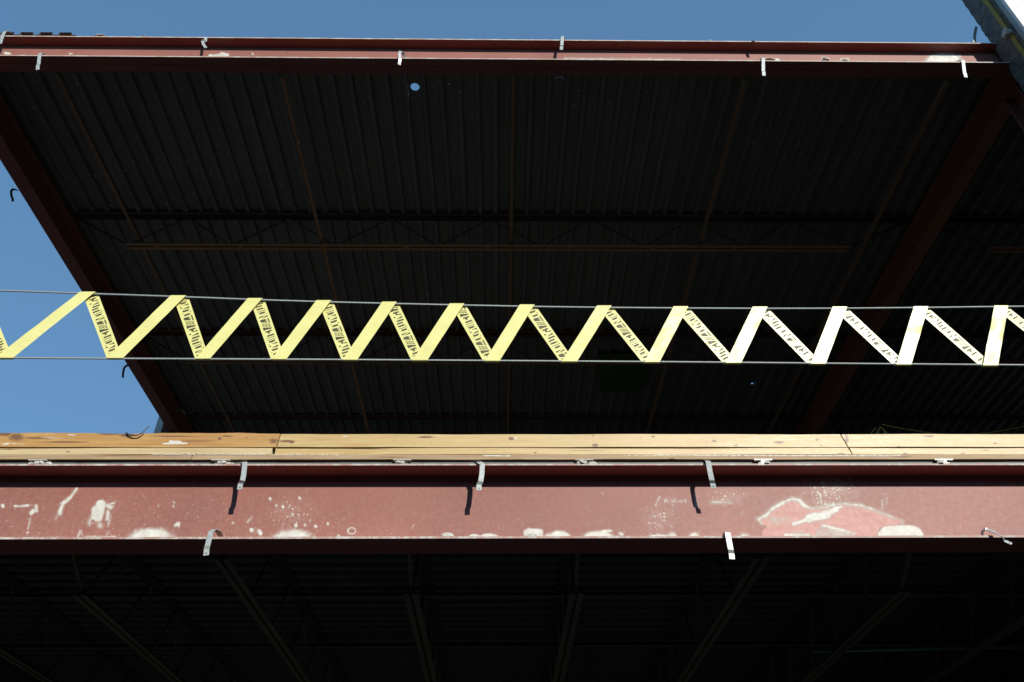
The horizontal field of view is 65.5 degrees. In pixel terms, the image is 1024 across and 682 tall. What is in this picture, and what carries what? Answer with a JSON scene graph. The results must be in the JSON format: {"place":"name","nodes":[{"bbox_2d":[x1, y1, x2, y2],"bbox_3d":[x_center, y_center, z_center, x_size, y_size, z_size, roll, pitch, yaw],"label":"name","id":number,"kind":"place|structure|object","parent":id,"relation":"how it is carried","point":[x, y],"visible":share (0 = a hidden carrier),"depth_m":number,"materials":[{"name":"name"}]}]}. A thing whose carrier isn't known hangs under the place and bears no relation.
{"place":"outdoors","nodes":[
{"label":"outdoors","id":0,"kind":"place"},
{"bbox_2d":[0,0,990,433],"label":"sky","id":1,"kind":"structure","parent":0,"point":[37,395],"materials":[{"name":"blue"}]},
{"bbox_2d":[0,290,1023,309],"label":"wire rope","id":2,"kind":"object","parent":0,"point":[498,305],"visible":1,"depth_m":5.33,"materials":[{"name":"metal"}]},
{"bbox_2d":[0,292,1023,366],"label":"caution tape","id":3,"kind":"object","parent":2,"relation":"hanging from","point":[277,351],"visible":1,"depth_m":5.19,"materials":[{"name":"yellow plastic"}]},
{"bbox_2d":[871,424,1023,433],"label":"yellow rope","id":4,"kind":"object","parent":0,"point":[878,431],"visible":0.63,"depth_m":8.22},
{"bbox_3d":[3.313,3.643,8.759,19.300,8.200,10.000,0,-38,-1],"label":"back wall","id":5,"kind":"object","parent":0,"visible":0},
{"bbox_2d":[0,552,1023,681],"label":"floor deck","id":6,"kind":"structure","parent":5,"relation":"on","point":[481,620],"depth_m":6.67,"materials":[{"name":"grey metal"}]},
{"bbox_3d":[3.265,3.681,8.592,19.200,0.065,9.815,0,-38,-1],"label":"floor slab","id":7,"kind":"object","parent":6,"relation":"on","visible":0},
{"bbox_2d":[154,417,174,432],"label":"corner wall","id":8,"kind":"structure","parent":7,"relation":"on","point":[160,427],"depth_m":11.88,"materials":[{"name":"grey concrete"}]},
{"bbox_2d":[0,463,1023,554],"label":"floor beam","id":9,"kind":"structure","parent":5,"relation":"attached to","point":[53,509],"depth_m":4.49,"materials":[{"name":"metal"}]},
{"bbox_2d":[0,657,40,681],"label":"floor joist","id":10,"kind":"object","parent":9,"relation":"on","point":[17,670],"visible":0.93,"depth_m":7.76,"materials":[{"name":"brown metal"}]},
{"bbox_2d":[0,566,144,681],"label":"floor joist","id":11,"kind":"object","parent":9,"relation":"on","point":[9,655],"visible":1,"depth_m":6.41,"materials":[{"name":"brown metal"}]},
{"bbox_2d":[0,454,192,460],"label":"timber board","id":12,"kind":"object","parent":9,"relation":"on","point":[73,457],"visible":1,"depth_m":4.52,"materials":[{"name":"brown wood"}]},
{"bbox_2d":[0,448,274,454],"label":"timber board","id":13,"kind":"object","parent":12,"relation":"on","point":[163,451],"visible":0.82,"depth_m":4.55,"materials":[{"name":"beige wood"}]},
{"bbox_2d":[0,433,280,449],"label":"timber board","id":14,"kind":"object","parent":13,"relation":"on","point":[142,440],"visible":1,"depth_m":4.59,"materials":[{"name":"orange wood"}]},
{"bbox_2d":[28,459,247,681],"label":"floor joist","id":15,"kind":"object","parent":9,"relation":"on","point":[86,600],"visible":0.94,"depth_m":5.93,"materials":[{"name":"brown metal"}]},
{"bbox_2d":[203,529,223,555],"bbox_3d":[-1.583,1.083,4.234,0.042,0.154,0.106,-13,-40,15],"label":"strap clip","id":16,"kind":"object","parent":9,"relation":"attached to","point":[209,540],"visible":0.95,"depth_m":4.21,"materials":[{"name":"silver metal"}]},
{"bbox_2d":[237,462,246,489],"bbox_3d":[-1.521,0.754,4.473,0.037,0.204,0.102,21,-43,-25],"label":"strap clip","id":17,"kind":"object","parent":9,"relation":"attached to","point":[243,477],"visible":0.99,"depth_m":4.43,"materials":[{"name":"silver metal"}]},
{"bbox_2d":[211,459,348,681],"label":"floor joist","id":18,"kind":"object","parent":9,"relation":"on","point":[231,574],"visible":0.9,"depth_m":5.83,"materials":[{"name":"brown metal"}]},
{"bbox_2d":[393,459,449,681],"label":"floor joist","id":19,"kind":"object","parent":9,"relation":"on","point":[422,568],"visible":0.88,"depth_m":5.98,"materials":[{"name":"brown metal"}]},
{"bbox_2d":[474,462,484,489],"bbox_3d":[-0.195,0.759,4.494,0.034,0.211,0.101,24,-44,-28],"label":"strap clip","id":20,"kind":"object","parent":9,"relation":"attached to","point":[481,476],"visible":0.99,"depth_m":4.46,"materials":[{"name":"silver metal"}]},
{"bbox_2d":[0,460,1023,463],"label":"edge angle","id":21,"kind":"object","parent":9,"relation":"on","point":[528,462],"visible":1,"depth_m":4.56,"materials":[{"name":"metal"}]},
{"bbox_2d":[524,533,539,535],"bbox_3d":[0.113,1.058,4.317,0.103,0.029,0.030,0,-38,-1],"label":"mortar clump","id":22,"kind":"object","parent":9,"relation":"on","point":[532,534],"visible":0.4,"depth_m":4.31,"materials":[{"name":"grey concrete"}]},
{"bbox_2d":[541,459,596,681],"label":"floor joist","id":23,"kind":"object","parent":9,"relation":"on","point":[565,568],"visible":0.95,"depth_m":5.97,"materials":[{"name":"brown metal"}]},
{"bbox_2d":[192,454,1023,460],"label":"timber board","id":24,"kind":"object","parent":9,"relation":"on","point":[380,457],"visible":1,"depth_m":4.57,"materials":[{"name":"brown wood"}]},
{"bbox_2d":[152,453,299,454],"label":"mortar crumbs","id":25,"kind":"object","parent":24,"relation":"on","point":[211,454],"visible":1,"depth_m":4.54,"materials":[{"name":"grey concrete"}]},
{"bbox_2d":[275,448,850,454],"bbox_3d":[0.302,0.662,4.625,3.321,0.044,0.091,0,-38,-1],"label":"timber board","id":26,"kind":"object","parent":24,"relation":"on","point":[547,451],"visible":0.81,"depth_m":4.59,"materials":[{"name":"brown wood"}]},
{"bbox_2d":[277,434,846,447],"bbox_3d":[0.299,0.590,4.640,3.297,0.087,0.040,0,-38,-1],"label":"timber board","id":27,"kind":"object","parent":26,"relation":"on","point":[559,441],"visible":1,"depth_m":4.62,"materials":[{"name":"brown wood"}]},
{"bbox_2d":[849,448,1023,453],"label":"timber board","id":28,"kind":"object","parent":24,"relation":"on","point":[936,450],"visible":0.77,"depth_m":4.62,"materials":[{"name":"brown wood"}]},
{"bbox_2d":[841,434,1023,448],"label":"timber board","id":29,"kind":"object","parent":28,"relation":"on","point":[933,440],"visible":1,"depth_m":4.66,"materials":[{"name":"brown wood"}]},
{"bbox_2d":[641,459,771,681],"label":"floor joist","id":30,"kind":"object","parent":9,"relation":"on","point":[757,565],"visible":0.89,"depth_m":5.90,"materials":[{"name":"brown metal"}]},
{"bbox_2d":[704,460,715,488],"bbox_3d":[1.119,0.756,4.515,0.037,0.203,0.087,0,-38,-1],"label":"strap clip","id":31,"kind":"object","parent":9,"relation":"attached to","point":[710,474],"visible":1,"depth_m":4.47,"materials":[{"name":"silver metal"}]},
{"bbox_2d":[722,532,734,558],"bbox_3d":[1.156,1.100,4.255,0.034,0.162,0.076,0,-38,-1],"label":"strap clip","id":32,"kind":"object","parent":9,"relation":"attached to","point":[729,544],"visible":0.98,"depth_m":4.22,"materials":[{"name":"silver metal"}]},
{"bbox_2d":[741,459,952,681],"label":"floor joist","id":33,"kind":"object","parent":9,"relation":"on","point":[897,597],"visible":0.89,"depth_m":6.03,"materials":[{"name":"brown metal"}]},
{"bbox_2d":[839,552,1023,681],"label":"floor joist","id":34,"kind":"object","parent":9,"relation":"on","point":[1013,624],"visible":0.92,"depth_m":6.21,"materials":[{"name":"brown metal"}]},
{"bbox_2d":[813,646,1023,652],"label":"pipe","id":35,"kind":"object","parent":34,"relation":"attached to","point":[914,649],"visible":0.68,"depth_m":6.47,"materials":[{"name":"black metal"}]},
{"bbox_2d":[937,626,1023,681],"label":"floor joist","id":36,"kind":"object","parent":9,"relation":"on","point":[960,670],"visible":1,"depth_m":7.51,"materials":[{"name":"brown metal"}]},
{"bbox_2d":[981,528,1011,544],"bbox_3d":[2.595,1.055,4.281,0.036,0.125,0.133,31,-48,-34],"label":"strap clip","id":37,"kind":"object","parent":9,"relation":"attached to","point":[992,531],"visible":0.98,"depth_m":4.29,"materials":[{"name":"silver metal"}]},
{"bbox_2d":[13,357,1023,365],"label":"wire rope","id":38,"kind":"object","parent":5,"relation":"attached to","point":[509,361],"visible":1,"depth_m":5.04,"materials":[{"name":"metal"}]},
{"label":"ground","id":39,"kind":"structure","parent":0,"visible":0},
{"bbox_2d":[962,0,1023,91],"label":"front wall","id":40,"kind":"structure","parent":39,"relation":"on","point":[993,18],"depth_m":7.17,"materials":[{"name":"metal"}]},
{"bbox_2d":[1001,27,1013,38],"bbox_3d":[4.414,-2.747,7.095,0.092,0.088,0.088,0,-38,-1],"label":"mortar clump","id":41,"kind":"object","parent":40,"relation":"attached to","point":[1007,33],"visible":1,"depth_m":7.07,"materials":[{"name":"grey concrete"}]},
{"bbox_2d":[1004,83,1023,131],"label":"steel column","id":42,"kind":"structure","parent":39,"relation":"on","point":[1016,107],"depth_m":7.28,"materials":[{"name":"black metal"}]},
{"bbox_2d":[793,75,1018,434],"bbox_3d":[4.578,0.447,11.127,0.150,0.368,9.639,0,-38,-1],"label":"roof girder","id":43,"kind":"object","parent":42,"relation":"on","point":[983,126],"visible":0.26,"depth_m":8.94,"materials":[{"name":"metal"}]},
{"bbox_2d":[819,113,1023,433],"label":"roof deck","id":44,"kind":"structure","parent":43,"relation":"on","point":[953,270],"depth_m":10.65,"materials":[{"name":"grey metal"}]},
{"bbox_2d":[824,415,1023,434],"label":"roof joist","id":45,"kind":"object","parent":43,"relation":"on","point":[926,417],"visible":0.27,"depth_m":12.36,"materials":[{"name":"metal"}]},
{"bbox_2d":[878,331,1023,363],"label":"roof joist","id":46,"kind":"object","parent":43,"relation":"on","point":[964,334],"visible":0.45,"depth_m":10.71,"materials":[{"name":"metal"}]},
{"bbox_2d":[942,215,1023,252],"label":"roof joist","id":47,"kind":"object","parent":43,"relation":"on","point":[985,219],"visible":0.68,"depth_m":9.04,"materials":[{"name":"metal"}]},
{"bbox_3d":[-4.928,0.797,4.755,0.200,7.880,0.200,0,-38,-1],"label":"steel column","id":48,"kind":"object","parent":39,"relation":"on","visible":0},
{"bbox_2d":[0,91,194,432],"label":"roof girder","id":49,"kind":"object","parent":48,"relation":"on","point":[24,167],"visible":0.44,"depth_m":9.04,"materials":[{"name":"metal"}]},
{"bbox_2d":[10,188,17,201],"bbox_3d":[-5.079,-1.507,8.116,0.022,0.170,0.100,0,-38,-1],"label":"bent hook","id":50,"kind":"object","parent":49,"relation":"attached to","point":[11,194],"visible":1,"depth_m":8.09,"materials":[{"name":"black metal"}]},
{"bbox_2d":[122,365,127,377],"bbox_3d":[-5.119,0.385,10.528,0.021,0.235,0.088,0,-38,-1],"label":"bent hook","id":51,"kind":"object","parent":49,"relation":"attached to","point":[124,367],"visible":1,"depth_m":10.49,"materials":[{"name":"black metal"}]},
{"bbox_2d":[72,212,910,251],"bbox_3d":[-0.190,-1.210,8.854,9.440,0.483,0.114,0,-38,-1],"label":"roof joist","id":52,"kind":"object","parent":49,"relation":"on","point":[484,217],"visible":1,"depth_m":8.91,"materials":[{"name":"metal"}]},
{"bbox_2d":[56,74,235,432],"bbox_3d":[-4.079,0.368,10.539,0.034,0.034,8.840,0,-38,-1],"label":"bridging angle","id":53,"kind":"object","parent":52,"relation":"attached to","point":[117,197],"visible":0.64,"depth_m":8.30,"materials":[{"name":"brown metal"}]},
{"bbox_2d":[280,76,369,433],"bbox_3d":[-2.105,0.371,10.569,0.034,0.034,8.840,0,-38,-1],"label":"bridging angle","id":54,"kind":"object","parent":52,"relation":"attached to","point":[311,201],"visible":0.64,"depth_m":8.36,"materials":[{"name":"metal"}]},
{"bbox_2d":[507,79,515,433],"bbox_3d":[-0.043,0.375,10.599,0.034,0.034,8.840,0,-38,-1],"label":"bridging angle","id":55,"kind":"object","parent":52,"relation":"attached to","point":[511,201],"visible":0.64,"depth_m":8.43,"materials":[{"name":"brown metal"}]},
{"bbox_2d":[645,79,746,433],"bbox_3d":[2.037,0.379,10.631,0.034,0.034,8.840,0,-38,-1],"label":"bridging angle","id":56,"kind":"object","parent":52,"relation":"attached to","point":[727,144],"visible":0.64,"depth_m":8.46,"materials":[{"name":"brown metal"}]},
{"bbox_2d":[766,80,948,433],"bbox_3d":[3.864,0.382,10.658,0.034,0.034,8.840,0,-38,-1],"label":"bridging angle","id":57,"kind":"object","parent":52,"relation":"attached to","point":[895,181],"visible":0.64,"depth_m":8.61,"materials":[{"name":"brown metal"}]},
{"bbox_2d":[144,330,847,364],"bbox_3d":[-0.218,0.085,10.510,9.440,0.483,0.114,0,-38,-1],"label":"roof joist","id":58,"kind":"object","parent":49,"relation":"on","point":[463,333],"visible":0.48,"depth_m":10.56,"materials":[{"name":"metal"}]},
{"bbox_2d":[0,35,1011,77],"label":"roof beam","id":59,"kind":"structure","parent":49,"relation":"attached to","point":[454,56],"depth_m":7.17,"materials":[{"name":"metal"}]},
{"bbox_2d":[0,31,11,43],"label":"strap clip","id":60,"kind":"object","parent":59,"relation":"attached to","point":[3,35],"visible":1,"depth_m":7.11,"materials":[{"name":"white metal"}]},
{"bbox_2d":[36,53,46,69],"bbox_3d":[-4.112,-2.438,6.926,0.129,0.343,0.066,-29,-46,32],"label":"strap clip","id":61,"kind":"object","parent":59,"relation":"attached to","point":[38,61],"visible":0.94,"depth_m":6.88,"materials":[{"name":"white metal"}]},
{"bbox_2d":[201,37,206,47],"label":"strap clip","id":62,"kind":"object","parent":59,"relation":"attached to","point":[203,41],"visible":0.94,"depth_m":7.09,"materials":[{"name":"white metal"}]},
{"bbox_2d":[398,51,406,64],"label":"strap clip","id":63,"kind":"object","parent":59,"relation":"attached to","point":[399,56],"visible":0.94,"depth_m":7.00,"materials":[{"name":"white metal"}]},
{"bbox_2d":[0,32,990,434],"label":"roof deck","id":64,"kind":"structure","parent":59,"relation":"on","point":[442,144],"depth_m":8.94,"materials":[{"name":"grey metal"}]},
{"bbox_2d":[597,353,644,391],"bbox_3d":[1.546,0.459,11.315,0.673,0.006,0.932,-3,-38,3],"label":"green sheet","id":65,"kind":"object","parent":64,"relation":"attached to","point":[613,378],"visible":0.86,"depth_m":11.36,"materials":[{"name":"plastic"}]},
{"bbox_2d":[560,36,564,49],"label":"strap clip","id":66,"kind":"object","parent":59,"relation":"attached to","point":[562,42],"visible":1,"depth_m":7.13,"materials":[{"name":"white metal"}]},
{"bbox_2d":[759,58,765,75],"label":"strap clip","id":67,"kind":"object","parent":59,"relation":"attached to","point":[763,66],"visible":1,"depth_m":6.96,"materials":[{"name":"white metal"}]},
{"bbox_2d":[956,60,967,77],"bbox_3d":[4.000,-2.421,7.048,0.156,0.391,0.066,29,-47,-32],"label":"strap clip","id":68,"kind":"object","parent":59,"relation":"attached to","point":[964,68],"visible":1,"depth_m":6.99,"materials":[{"name":"white metal"}]},
{"bbox_2d":[973,26,977,42],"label":"strap clip","id":69,"kind":"object","parent":59,"relation":"attached to","point":[975,33],"visible":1,"depth_m":7.42,"materials":[{"name":"grey metal"}]}
]}

